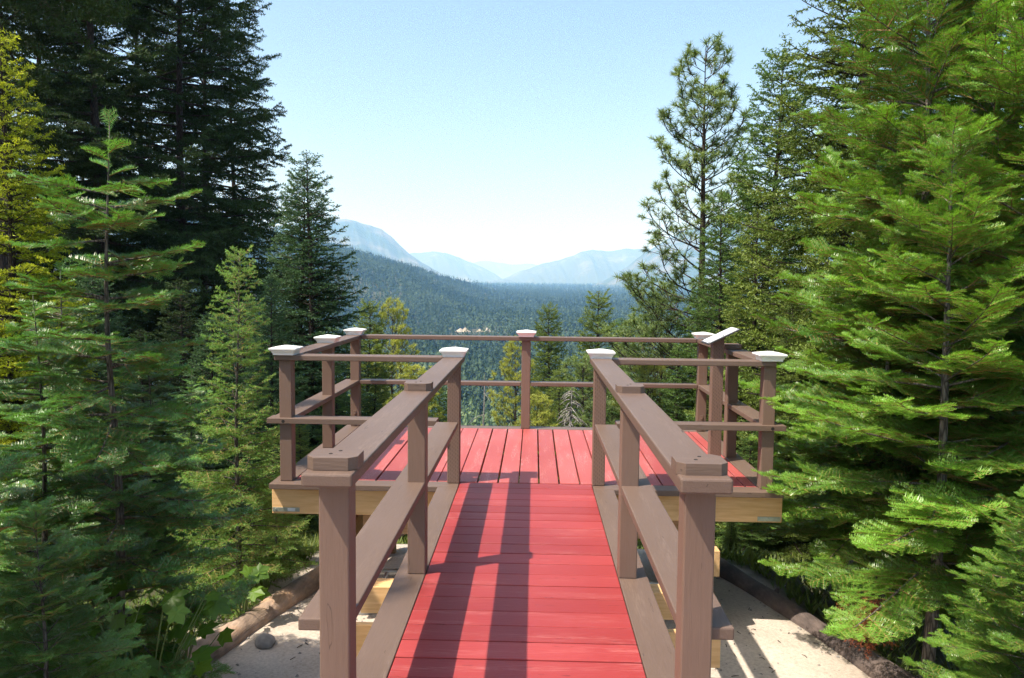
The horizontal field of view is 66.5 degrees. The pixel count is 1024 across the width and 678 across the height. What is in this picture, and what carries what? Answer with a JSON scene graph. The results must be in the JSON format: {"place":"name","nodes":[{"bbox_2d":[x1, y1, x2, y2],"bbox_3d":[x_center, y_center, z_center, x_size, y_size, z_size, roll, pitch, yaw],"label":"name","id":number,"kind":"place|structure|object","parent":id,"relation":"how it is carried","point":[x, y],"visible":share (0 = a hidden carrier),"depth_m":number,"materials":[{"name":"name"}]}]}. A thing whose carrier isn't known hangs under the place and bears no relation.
{"place":"outdoors","nodes":[
{"label":"outdoors","id":0,"kind":"place"},
{"bbox_2d":[269,218,440,274],"bbox_3d":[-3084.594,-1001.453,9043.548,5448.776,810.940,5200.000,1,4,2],"label":"mountain","id":1,"kind":"structure","parent":0,"point":[371,239],"depth_m":8297.91,"materials":[{"name":"blue stone"}]},
{"bbox_2d":[410,252,501,282],"bbox_3d":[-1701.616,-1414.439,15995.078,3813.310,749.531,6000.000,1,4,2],"label":"mountain","id":2,"kind":"structure","parent":0,"point":[445,264],"depth_m":14779.22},
{"bbox_2d":[456,327,489,331],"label":"sand bluff terrain","id":3,"kind":"structure","parent":0,"point":[464,329],"depth_m":1190.65,"materials":[{"name":"beige sand"}]},
{"bbox_2d":[474,261,536,278],"bbox_3d":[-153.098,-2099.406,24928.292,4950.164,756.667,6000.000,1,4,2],"label":"mountain","id":4,"kind":"structure","parent":0,"point":[502,270],"depth_m":24291.17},
{"bbox_2d":[5,0,1022,264],"label":"sky","id":5,"kind":"structure","parent":0,"point":[513,132],"materials":[{"name":"blue"}]},
{"bbox_2d":[26,233,1022,677],"bbox_3d":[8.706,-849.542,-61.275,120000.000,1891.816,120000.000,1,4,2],"label":"ground","id":6,"kind":"structure","parent":0,"point":[770,643],"depth_m":5.39,"materials":[{"name":"beige sand"}]},
{"bbox_2d":[0,450,42,673],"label":"young fir","id":7,"kind":"object","parent":6,"relation":"on","point":[7,460],"visible":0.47,"depth_m":3.52,"materials":[{"name":"green plant"}]},
{"bbox_2d":[0,356,58,530],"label":"understory fir","id":8,"kind":"object","parent":6,"relation":"on","point":[26,400],"depth_m":10.25,"materials":[{"name":"green plant"}]},
{"bbox_2d":[22,304,112,527],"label":"understory fir","id":9,"kind":"object","parent":6,"relation":"on","point":[59,371],"visible":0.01,"depth_m":13.25,"materials":[{"name":"green plant"}]},
{"bbox_2d":[0,0,139,332],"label":"old fir","id":10,"kind":"object","parent":6,"relation":"on","point":[62,81],"visible":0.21,"depth_m":23.74,"materials":[{"name":"green plant"}]},
{"bbox_2d":[0,0,141,513],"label":"old fir","id":11,"kind":"object","parent":6,"relation":"on","point":[92,8],"visible":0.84,"depth_m":10.35,"materials":[{"name":"green plant"}]},
{"bbox_2d":[0,27,145,597],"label":"golden fir","id":12,"kind":"object","parent":6,"relation":"on","point":[10,369],"visible":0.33,"depth_m":7.26,"materials":[{"name":"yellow plant"}]},
{"bbox_2d":[0,495,150,677],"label":"young fir","id":13,"kind":"object","parent":6,"relation":"on","point":[42,576],"visible":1,"depth_m":3.37,"materials":[{"name":"green plant"}]},
{"bbox_2d":[0,278,151,671],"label":"young fir","id":14,"kind":"object","parent":6,"relation":"on","point":[43,456],"visible":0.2,"depth_m":4.46,"materials":[{"name":"green plant"}]},
{"bbox_2d":[0,261,152,591],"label":"young fir","id":15,"kind":"object","parent":6,"relation":"on","point":[37,468],"visible":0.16,"depth_m":6.70,"materials":[{"name":"green plant"}]},
{"bbox_2d":[2,4,157,374],"bbox_3d":[-18.179,-2.778,30.323,8.342,31.360,9.006,4,5,40],"label":"old fir","id":16,"kind":"object","parent":6,"relation":"on","point":[102,48],"visible":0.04,"depth_m":29.74,"materials":[{"name":"green plant"}]},
{"bbox_2d":[5,1,156,402],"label":"old fir","id":17,"kind":"object","parent":6,"relation":"on","point":[98,42],"visible":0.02,"depth_m":30.70,"materials":[{"name":"green plant"}]},
{"bbox_2d":[7,577,163,677],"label":"leafy plant","id":18,"kind":"object","parent":6,"relation":"on","point":[138,618],"visible":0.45,"depth_m":3.96,"materials":[{"name":"green plant"}]},
{"bbox_2d":[1,0,227,420],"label":"old fir","id":19,"kind":"object","parent":6,"relation":"on","point":[92,130],"visible":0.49,"depth_m":24.68,"materials":[{"name":"green plant"}]},
{"bbox_2d":[67,270,161,526],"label":"understory fir","id":20,"kind":"object","parent":6,"relation":"on","point":[95,329],"visible":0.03,"depth_m":16.27,"materials":[{"name":"green plant"}]},
{"bbox_2d":[0,106,263,677],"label":"young fir","id":21,"kind":"object","parent":6,"relation":"on","point":[116,498],"visible":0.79,"depth_m":4.16,"materials":[{"name":"green plant"}]},
{"bbox_2d":[48,585,231,677],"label":"leafy plant","id":22,"kind":"object","parent":6,"relation":"on","point":[174,608],"visible":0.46,"depth_m":3.99,"materials":[{"name":"green plant"}]},
{"bbox_2d":[93,330,197,553],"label":"understory fir","id":23,"kind":"object","parent":6,"relation":"on","point":[144,439],"visible":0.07,"depth_m":12.23,"materials":[{"name":"green plant"}]},
{"bbox_2d":[58,1,244,439],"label":"old fir","id":24,"kind":"object","parent":6,"relation":"on","point":[118,45],"visible":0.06,"depth_m":31.93,"materials":[{"name":"green plant"}]},
{"bbox_2d":[102,334,207,573],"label":"young fir","id":25,"kind":"object","parent":6,"relation":"on","point":[133,392],"visible":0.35,"depth_m":7.76,"materials":[{"name":"green plant"}]},
{"bbox_2d":[115,576,233,669],"bbox_3d":[-1.925,1.786,4.419,0.658,0.658,0.479,3,5,35],"label":"leafy plant","id":26,"kind":"object","parent":6,"relation":"on","point":[177,631],"visible":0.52,"depth_m":4.34,"materials":[{"name":"green plant"}]},
{"bbox_2d":[67,0,285,428],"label":"old fir","id":27,"kind":"object","parent":6,"relation":"on","point":[207,142],"visible":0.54,"depth_m":27.52,"materials":[{"name":"green plant"}]},
{"bbox_2d":[136,277,234,504],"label":"understory fir","id":28,"kind":"object","parent":6,"relation":"on","point":[175,314],"visible":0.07,"depth_m":17.20,"materials":[{"name":"green plant"}]},
{"bbox_2d":[142,369,235,553],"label":"young fir","id":29,"kind":"object","parent":6,"relation":"on","point":[198,421],"visible":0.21,"depth_m":8.60,"materials":[{"name":"green plant"}]},
{"bbox_2d":[121,0,287,398],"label":"old fir","id":30,"kind":"object","parent":6,"relation":"on","point":[237,192],"visible":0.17,"depth_m":30.81,"materials":[{"name":"green plant"}]},
{"bbox_2d":[169,312,257,551],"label":"understory fir","id":31,"kind":"object","parent":6,"relation":"on","point":[199,360],"visible":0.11,"depth_m":13.65,"materials":[{"name":"green plant"}]},
{"bbox_2d":[136,245,318,628],"bbox_3d":[-2.164,0.809,6.045,1.349,3.086,1.376,3,5,34],"label":"fir sapling","id":32,"kind":"object","parent":6,"relation":"on","point":[207,571],"visible":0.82,"depth_m":5.97,"materials":[{"name":"green plant"}]},
{"bbox_2d":[202,299,266,514],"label":"understory fir","id":33,"kind":"object","parent":6,"relation":"on","point":[243,357],"depth_m":17.01,"materials":[{"name":"green plant"}]},
{"bbox_2d":[170,0,317,425],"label":"old fir","id":34,"kind":"object","parent":6,"relation":"on","point":[279,157],"visible":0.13,"depth_m":37.35,"materials":[{"name":"green plant"}]},
{"bbox_2d":[216,563,271,616],"bbox_3d":[-1.917,1.831,5.589,0.365,0.466,0.532,4,5,40],"label":"leafy plant","id":35,"kind":"object","parent":6,"relation":"on","point":[260,571],"visible":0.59,"depth_m":5.56,"materials":[{"name":"green plant"}]},
{"bbox_2d":[255,633,274,648],"bbox_3d":[-1.664,2.040,5.261,0.134,0.092,0.160,-1,4,-17],"label":"rock","id":36,"kind":"object","parent":6,"relation":"on","point":[265,641],"visible":1,"depth_m":5.21,"materials":[{"name":"grey stone"}]},
{"bbox_2d":[223,278,319,543],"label":"fir tree","id":37,"kind":"object","parent":6,"relation":"on","point":[272,380],"visible":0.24,"depth_m":11.59,"materials":[{"name":"green plant"}]},
{"bbox_2d":[235,426,318,574],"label":"fir sapling","id":38,"kind":"object","parent":6,"relation":"on","point":[300,547],"visible":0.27,"depth_m":6.97,"materials":[{"name":"green plant"}]},
{"bbox_2d":[258,553,296,590],"bbox_3d":[-1.901,1.847,6.060,0.437,0.386,0.301,0,4,-12],"label":"leafy plant","id":39,"kind":"object","parent":6,"relation":"on","point":[265,584],"visible":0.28,"depth_m":6.10,"materials":[{"name":"green plant"}]},
{"bbox_2d":[233,168,349,532],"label":"fir tree","id":40,"kind":"object","parent":6,"relation":"on","point":[300,325],"visible":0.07,"depth_m":15.03,"materials":[{"name":"green plant"}]},
{"bbox_2d":[266,424,318,540],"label":"slope fir","id":41,"kind":"object","parent":6,"relation":"on","point":[312,523],"visible":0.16,"depth_m":10.71,"materials":[{"name":"green plant"}]},
{"bbox_2d":[181,534,404,673],"bbox_3d":[-1.929,2.020,5.395,0.250,0.315,5.346,2,4,17],"label":"fallen log","id":42,"kind":"object","parent":6,"relation":"on","point":[246,624],"visible":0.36,"depth_m":5.65,"materials":[{"name":"brown wood"}]},
{"bbox_2d":[222,150,407,542],"bbox_3d":[-3.689,0.804,14.675,4.614,8.624,4.222,3,5,32],"label":"fir tree","id":43,"kind":"object","parent":6,"relation":"on","point":[311,377],"visible":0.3,"depth_m":14.44,"materials":[{"name":"green plant"}]},
{"bbox_2d":[311,368,350,535],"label":"slope fir","id":44,"kind":"object","parent":6,"relation":"on","point":[342,409],"visible":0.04,"depth_m":12.15,"materials":[{"name":"green plant"}]},
{"bbox_2d":[358,610,376,615],"bbox_3d":[-1.049,2.011,5.892,0.185,0.176,0.299,4,5,41],"label":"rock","id":45,"kind":"object","parent":6,"relation":"on","point":[360,613],"visible":0.09,"depth_m":5.78,"materials":[{"name":"grey stone"}]},
{"bbox_2d":[345,298,395,414],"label":"slope fir","id":46,"kind":"object","parent":6,"relation":"on","point":[377,347],"visible":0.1,"depth_m":20.14,"materials":[{"name":"green plant"}]},
{"bbox_2d":[361,363,407,542],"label":"slope fir","id":47,"kind":"object","parent":6,"relation":"on","point":[376,390],"visible":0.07,"depth_m":15.13,"materials":[{"name":"green plant"}]},
{"bbox_2d":[363,296,430,413],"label":"slope pine","id":48,"kind":"object","parent":6,"relation":"on","point":[393,310],"visible":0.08,"depth_m":22.06,"materials":[{"name":"green plant"}]},
{"bbox_2d":[383,363,446,537],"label":"slope pine","id":49,"kind":"object","parent":6,"relation":"on","point":[413,376],"visible":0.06,"depth_m":18.16,"materials":[{"name":"green plant"}]},
{"bbox_2d":[428,385,447,421],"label":"slope fir","id":50,"kind":"object","parent":6,"relation":"on","point":[440,403],"visible":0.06,"depth_m":19.12,"materials":[{"name":"green plant"}]},
{"bbox_2d":[112,221,807,482],"bbox_3d":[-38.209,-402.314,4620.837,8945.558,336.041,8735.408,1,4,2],"label":"valley forest","id":51,"kind":"object","parent":6,"relation":"on","point":[513,307],"visible":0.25,"depth_m":1476.59,"materials":[{"name":"green plant"}]},
{"bbox_2d":[461,398,465,418],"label":"valley conifer","id":52,"kind":"object","parent":6,"relation":"on","point":[463,407],"visible":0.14,"depth_m":500.97,"materials":[{"name":"green plant"}]},
{"bbox_2d":[463,411,470,424],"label":"valley conifer","id":53,"kind":"object","parent":6,"relation":"on","point":[468,418],"visible":0.12,"depth_m":422.71,"materials":[{"name":"green plant"}]},
{"bbox_2d":[467,393,475,414],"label":"valley conifer","id":54,"kind":"object","parent":6,"relation":"on","point":[470,403],"visible":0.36,"depth_m":494.55,"materials":[{"name":"green plant"}]},
{"bbox_2d":[468,398,475,424],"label":"valley conifer","id":55,"kind":"object","parent":6,"relation":"on","point":[472,412],"visible":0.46,"depth_m":491.64,"materials":[{"name":"green plant"}]},
{"bbox_2d":[472,406,480,424],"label":"valley conifer","id":56,"kind":"object","parent":6,"relation":"on","point":[476,421],"visible":0.14,"depth_m":445.22,"materials":[{"name":"green plant"}]},
{"bbox_2d":[472,378,490,425],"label":"dead tree","id":57,"kind":"object","parent":6,"relation":"on","point":[483,415],"visible":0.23,"depth_m":26.27,"materials":[{"name":"grey wood"}]},
{"bbox_2d":[482,403,487,422],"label":"valley conifer","id":58,"kind":"object","parent":6,"relation":"on","point":[486,409],"visible":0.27,"depth_m":506.95,"materials":[{"name":"green plant"}]},
{"bbox_2d":[490,404,496,421],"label":"valley conifer","id":59,"kind":"object","parent":6,"relation":"on","point":[493,409],"visible":0.12,"depth_m":475.82,"materials":[{"name":"green plant"}]},
{"bbox_2d":[496,397,504,423],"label":"valley conifer","id":60,"kind":"object","parent":6,"relation":"on","point":[501,411],"visible":0.16,"depth_m":476.88,"materials":[{"name":"green plant"}]},
{"bbox_2d":[503,394,512,425],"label":"valley conifer","id":61,"kind":"object","parent":6,"relation":"on","point":[506,413],"visible":0.19,"depth_m":492.26,"materials":[{"name":"green plant"}]},
{"bbox_2d":[481,335,541,482],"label":"slope pine","id":62,"kind":"object","parent":6,"relation":"on","point":[514,377],"visible":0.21,"depth_m":23.01,"materials":[{"name":"green plant"}]},
{"bbox_2d":[380,568,658,583],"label":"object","id":63,"kind":"object","parent":6,"relation":"on","point":[385,572],"visible":0.06,"depth_m":5.93,"materials":[{"name":"metal"}]},
{"bbox_2d":[267,328,787,677],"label":"viewing platform","id":64,"kind":"structure","parent":6,"relation":"on","point":[508,575],"depth_m":3.80,"materials":[{"name":"red paint"}]},
{"bbox_2d":[702,327,740,455],"bbox_3d":[1.675,0.453,6.323,0.254,1.096,0.254,1,4,2],"label":"information sign","id":65,"kind":"object","parent":64,"relation":"on","point":[716,341],"visible":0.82,"depth_m":6.30,"materials":[{"name":"brown paint"},{"name":"white paint"}]},
{"bbox_2d":[215,574,839,676],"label":"gravel","id":66,"kind":"structure","parent":6,"relation":"on","point":[800,628],"depth_m":5.25,"materials":[{"name":"grey gravel"}]},
{"bbox_2d":[515,393,559,483],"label":"slope pine","id":67,"kind":"object","parent":6,"relation":"on","point":[542,419],"visible":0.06,"depth_m":17.12,"materials":[{"name":"green plant"}]},
{"bbox_2d":[516,302,578,479],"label":"slope fir","id":68,"kind":"object","parent":6,"relation":"on","point":[549,345],"visible":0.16,"depth_m":29.97,"materials":[{"name":"green plant"}]},
{"bbox_2d":[74,532,1023,677],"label":"undergrowth","id":69,"kind":"object","parent":6,"relation":"on","point":[749,556],"visible":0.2,"depth_m":6.34,"materials":[{"name":"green plant"}]},
{"bbox_2d":[538,368,578,482],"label":"slope fir","id":70,"kind":"object","parent":6,"relation":"on","point":[553,395],"visible":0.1,"depth_m":20.11,"materials":[{"name":"green plant"}]},
{"bbox_2d":[290,570,830,676],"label":"needle litter","id":71,"kind":"object","parent":6,"relation":"on","point":[715,668],"visible":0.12,"depth_m":5.24,"materials":[{"name":"brown plant"}]},
{"bbox_2d":[556,387,588,484],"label":"dead tree","id":72,"kind":"object","parent":6,"relation":"on","point":[570,412],"visible":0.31,"depth_m":17.10,"materials":[{"name":"grey wood"}]},
{"bbox_2d":[538,351,610,478],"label":"slope pine","id":73,"kind":"object","parent":6,"relation":"on","point":[587,394],"visible":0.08,"depth_m":23.97,"materials":[{"name":"green plant"}]},
{"bbox_2d":[556,289,618,426],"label":"slope fir","id":74,"kind":"object","parent":6,"relation":"on","point":[597,317],"visible":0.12,"depth_m":29.68,"materials":[{"name":"green plant"}]},
{"bbox_2d":[579,388,619,483],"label":"slope fir","id":75,"kind":"object","parent":6,"relation":"on","point":[611,410],"visible":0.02,"depth_m":18.02,"materials":[{"name":"green plant"}]},
{"bbox_2d":[591,318,636,419],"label":"slope fir","id":76,"kind":"object","parent":6,"relation":"on","point":[621,323],"depth_m":28.96,"materials":[{"name":"green plant"}]},
{"bbox_2d":[578,312,674,426],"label":"slope pine","id":77,"kind":"object","parent":6,"relation":"on","point":[629,331],"visible":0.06,"depth_m":20.78,"materials":[{"name":"green plant"}]},
{"bbox_2d":[612,356,681,540],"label":"slope pine","id":78,"kind":"object","parent":6,"relation":"on","point":[642,367],"visible":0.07,"depth_m":14.91,"materials":[{"name":"green plant"}]},
{"bbox_2d":[606,280,695,424],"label":"pine tree","id":79,"kind":"object","parent":6,"relation":"on","point":[646,325],"visible":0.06,"depth_m":17.37,"materials":[{"name":"green plant"}]},
{"bbox_2d":[637,347,695,548],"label":"slope fir","id":80,"kind":"object","parent":6,"relation":"on","point":[676,418],"visible":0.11,"depth_m":12.98,"materials":[{"name":"green plant"}]},
{"bbox_2d":[583,30,781,548],"bbox_3d":[3.941,-0.254,15.849,5.636,11.730,4.880,-2,5,-33],"label":"pine tree","id":81,"kind":"object","parent":6,"relation":"on","point":[719,91],"visible":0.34,"depth_m":15.44,"materials":[{"name":"green plant"}]},
{"bbox_2d":[660,191,753,533],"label":"fir tree","id":82,"kind":"object","parent":6,"relation":"on","point":[719,291],"visible":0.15,"depth_m":12.66,"materials":[{"name":"green plant"}]},
{"bbox_2d":[691,381,727,550],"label":"slope fir","id":83,"kind":"object","parent":6,"relation":"on","point":[707,419],"visible":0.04,"depth_m":10.79,"materials":[{"name":"green plant"}]},
{"bbox_2d":[720,522,741,557],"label":"slope fir","id":84,"kind":"object","parent":6,"relation":"on","point":[730,541],"visible":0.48,"depth_m":8.29,"materials":[{"name":"green plant"}]},
{"bbox_2d":[683,209,800,536],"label":"fir tree","id":85,"kind":"object","parent":6,"relation":"on","point":[752,325],"visible":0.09,"depth_m":11.79,"materials":[{"name":"green plant"}]},
{"bbox_2d":[672,41,823,419],"bbox_3d":[4.809,-0.029,14.281,4.830,10.573,4.247,-1,4,-23],"label":"fir tree","id":86,"kind":"object","parent":6,"relation":"on","point":[774,181],"visible":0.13,"depth_m":13.99,"materials":[{"name":"green plant"}]},
{"bbox_2d":[715,420,783,556],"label":"slope fir","id":87,"kind":"object","parent":6,"relation":"on","point":[756,540],"visible":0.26,"depth_m":9.21,"materials":[{"name":"green plant"}]},
{"bbox_2d":[740,286,837,562],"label":"fir tree","id":88,"kind":"object","parent":6,"relation":"on","point":[798,541],"visible":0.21,"depth_m":9.37,"materials":[{"name":"green plant"}]},
{"bbox_2d":[742,62,882,544],"bbox_3d":[4.884,0.113,11.808,3.250,8.631,3.552,3,5,27],"label":"fir tree","id":89,"kind":"object","parent":6,"relation":"on","point":[806,258],"visible":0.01,"depth_m":11.78,"materials":[{"name":"green plant"}]},
{"bbox_2d":[719,557,923,677],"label":"fallen log","id":90,"kind":"object","parent":6,"relation":"on","point":[876,666],"visible":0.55,"depth_m":5.59,"materials":[{"name":"brown wood"}]},
{"bbox_2d":[707,0,971,577],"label":"fir tree","id":91,"kind":"object","parent":6,"relation":"on","point":[825,58],"visible":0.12,"depth_m":9.77,"materials":[{"name":"green plant"}]},
{"bbox_2d":[761,273,921,587],"bbox_3d":[2.989,0.898,6.694,1.682,3.150,1.694,4,5,40],"label":"bright fir","id":92,"kind":"object","parent":6,"relation":"on","point":[833,387],"visible":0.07,"depth_m":6.81,"materials":[{"name":"green plant"}]},
{"bbox_2d":[836,593,902,660],"bbox_3d":[2.147,1.715,4.731,0.354,0.456,0.401,1,4,2],"label":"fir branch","id":93,"kind":"object","parent":6,"relation":"on","point":[870,646],"visible":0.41,"depth_m":4.67,"materials":[{"name":"green plant"}]},
{"bbox_2d":[723,0,1023,571],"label":"bright fir","id":94,"kind":"object","parent":6,"relation":"on","point":[852,166],"visible":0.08,"depth_m":7.52,"materials":[{"name":"green plant"}]},
{"bbox_2d":[736,176,1021,614],"bbox_3d":[2.843,0.600,6.014,2.193,3.672,2.178,-3,6,-42],"label":"bright fir","id":95,"kind":"object","parent":6,"relation":"on","point":[845,316],"visible":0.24,"depth_m":5.77,"materials":[{"name":"green plant"}]},
{"bbox_2d":[748,0,1023,621],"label":"bright fir","id":96,"kind":"object","parent":6,"relation":"on","point":[920,78],"visible":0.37,"depth_m":5.72,"materials":[{"name":"green plant"}]},
{"bbox_2d":[751,103,1023,677],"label":"bright fir","id":97,"kind":"object","parent":6,"relation":"on","point":[892,431],"visible":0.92,"depth_m":4.49,"materials":[{"name":"green plant"}]},
{"bbox_2d":[778,0,1023,616],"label":"bright fir","id":98,"kind":"object","parent":6,"relation":"on","point":[825,172],"visible":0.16,"depth_m":6.13,"materials":[{"name":"green plant"}]},
{"bbox_2d":[782,0,1023,677],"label":"bright fir","id":99,"kind":"object","parent":6,"relation":"on","point":[1010,83],"visible":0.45,"depth_m":4.75,"materials":[{"name":"green plant"}]},
{"bbox_2d":[782,48,1023,644],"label":"bright fir","id":100,"kind":"object","parent":6,"relation":"on","point":[953,80],"visible":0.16,"depth_m":5.22,"materials":[{"name":"green plant"}]},
{"bbox_2d":[808,0,1023,600],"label":"fir tree","id":101,"kind":"object","parent":6,"relation":"on","point":[999,39],"depth_m":9.69,"materials":[{"name":"green plant"}]},
{"bbox_2d":[876,359,1023,677],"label":"bright fir","id":102,"kind":"object","parent":6,"relation":"on","point":[1004,415],"visible":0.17,"depth_m":4.82,"materials":[{"name":"green plant"}]},
{"bbox_2d":[898,486,1023,677],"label":"bright fir","id":103,"kind":"object","parent":6,"relation":"on","point":[998,642],"visible":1,"depth_m":3.63,"materials":[{"name":"green plant"}]},
{"bbox_2d":[484,249,649,284],"bbox_3d":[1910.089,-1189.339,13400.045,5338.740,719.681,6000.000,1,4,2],"label":"mountain","id":104,"kind":"structure","parent":0,"point":[592,266],"depth_m":12099.35,"materials":[{"name":"blue stone"}]},
{"bbox_2d":[592,209,852,288],"bbox_3d":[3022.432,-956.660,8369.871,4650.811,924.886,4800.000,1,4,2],"label":"mountain","id":105,"kind":"structure","parent":0,"point":[610,282],"depth_m":7270.22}
]}

